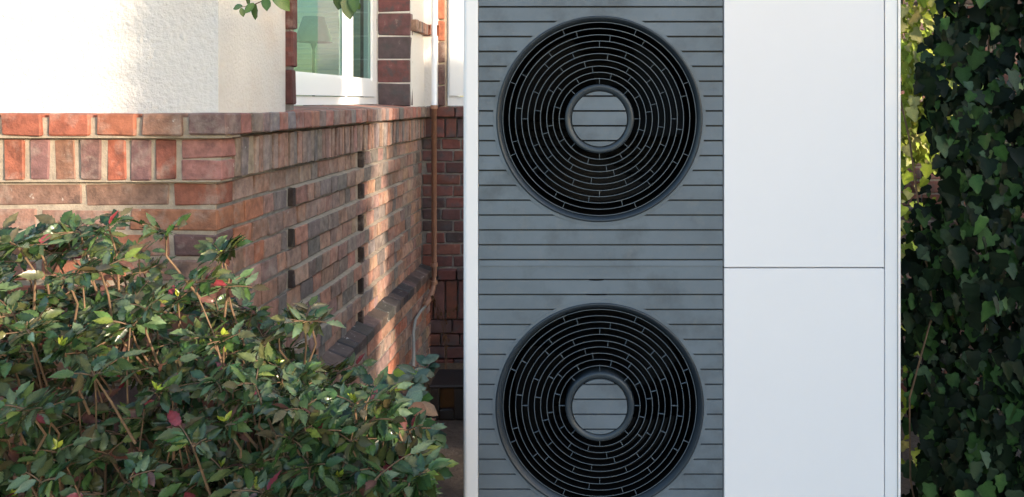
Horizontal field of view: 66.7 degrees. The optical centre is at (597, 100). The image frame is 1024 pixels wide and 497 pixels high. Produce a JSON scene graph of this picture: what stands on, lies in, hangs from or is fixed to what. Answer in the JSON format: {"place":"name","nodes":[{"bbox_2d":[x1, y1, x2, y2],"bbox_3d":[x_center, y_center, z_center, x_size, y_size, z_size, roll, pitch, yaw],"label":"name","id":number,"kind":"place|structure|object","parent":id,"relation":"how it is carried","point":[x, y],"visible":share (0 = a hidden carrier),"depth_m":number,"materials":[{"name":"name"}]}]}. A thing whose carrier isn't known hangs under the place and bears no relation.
{"place":"outdoors","nodes":[
{"label":"outdoors","id":0,"kind":"place"},
{"bbox_2d":[426,106,1020,496],"bbox_3d":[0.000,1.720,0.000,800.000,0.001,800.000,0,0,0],"label":"ground","id":1,"kind":"structure","parent":0,"point":[454,485],"depth_m":3.75,"materials":[{"name":"grey concrete"}]},
{"bbox_2d":[0,207,458,496],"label":"mahonia shrub","id":2,"kind":"object","parent":1,"relation":"on","point":[306,414],"visible":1,"depth_m":1.65,"materials":[{"name":"green plant"}]},
{"bbox_2d":[0,0,463,496],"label":"brick house","id":3,"kind":"structure","parent":1,"relation":"on","point":[165,114],"depth_m":2.59,"materials":[{"name":"brick"}]},
{"bbox_2d":[233,0,360,19],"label":"hanging twig","id":4,"kind":"object","parent":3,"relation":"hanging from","point":[349,8],"visible":1,"depth_m":2.16,"materials":[{"name":"green plant"}]},
{"bbox_2d":[297,16,332,105],"bbox_3d":[-1.544,-0.213,4.200,0.196,0.490,0.196,0,0,0],"label":"table lamp","id":5,"kind":"object","parent":3,"relation":"on","point":[313,31],"visible":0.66,"depth_m":4.14,"materials":[{"name":"fabric"}]},
{"bbox_2d":[294,0,359,105],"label":"venetian blind","id":6,"kind":"object","parent":3,"relation":"attached to","point":[325,45],"visible":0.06,"depth_m":5.30,"materials":[{"name":"plastic"}]},
{"bbox_2d":[294,0,376,104],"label":"window","id":7,"kind":"structure","parent":3,"relation":"in","point":[344,84],"depth_m":3.97,"materials":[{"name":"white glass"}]},
{"bbox_2d":[423,0,439,307],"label":"drain pipe","id":8,"kind":"object","parent":3,"relation":"attached to","point":[434,106],"visible":0.99,"depth_m":4.79,"materials":[{"name":"copper"},{"name":"weathered brown metal"}]},
{"bbox_2d":[412,305,426,365],"bbox_3d":[-1.027,1.485,4.388,0.049,0.509,0.557,0,0,-5],"label":"lower drain pipe section","id":9,"kind":"object","parent":8,"relation":"hanging from","point":[413,332],"visible":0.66,"depth_m":4.34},
{"bbox_2d":[448,0,463,105],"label":"window","id":10,"kind":"structure","parent":3,"relation":"in","point":[455,7],"depth_m":4.96,"materials":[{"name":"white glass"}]},
{"bbox_2d":[291,354,450,496],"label":"broadleaf shrub","id":11,"kind":"object","parent":1,"relation":"on","point":[419,395],"visible":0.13,"depth_m":1.96,"materials":[{"name":"green plant"}]},
{"bbox_2d":[423,363,463,392],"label":"step","id":12,"kind":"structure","parent":1,"relation":"on","point":[454,365],"depth_m":4.82,"materials":[{"name":"brown"}]},
{"bbox_2d":[431,295,457,368],"bbox_3d":[-0.945,1.432,4.705,0.190,0.503,0.078,0,0,0],"label":"dry stalk","id":13,"kind":"object","parent":12,"relation":"on","point":[440,314],"visible":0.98,"depth_m":4.70,"materials":[{"name":"brown plant"}]},
{"bbox_2d":[429,369,463,419],"bbox_3d":[-0.700,1.622,4.271,0.416,0.191,0.259,0,0,0],"label":"black box","id":14,"kind":"object","parent":1,"relation":"on","point":[446,386],"visible":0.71,"depth_m":4.16,"materials":[{"name":"plastic"}]},
{"bbox_2d":[464,0,900,496],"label":"heat pump","id":15,"kind":"object","parent":1,"relation":"on","point":[682,248],"visible":1,"depth_m":1.94,"materials":[{"name":"white plastic"},{"name":"white lacquer"},{"name":"grey painted metal"}]},
{"bbox_2d":[901,0,958,467],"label":"sunlit ivy","id":16,"kind":"object","parent":1,"relation":"on","point":[910,58],"visible":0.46,"depth_m":3.56,"materials":[{"name":"green plant"}]},
{"bbox_2d":[901,0,1023,496],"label":"ivy hedge","id":17,"kind":"object","parent":1,"relation":"on","point":[969,299],"visible":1,"depth_m":2.80,"materials":[{"name":"green plant"}]},
{"bbox_2d":[901,0,1023,409],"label":"garden wall","id":18,"kind":"structure","parent":1,"relation":"on","point":[933,182],"depth_m":4.29,"materials":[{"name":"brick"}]},
{"bbox_2d":[901,0,1023,422],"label":"wall ivy","id":19,"kind":"object","parent":18,"relation":"attached to","point":[926,189],"depth_m":4.17,"materials":[{"name":"green plant"}]}
]}

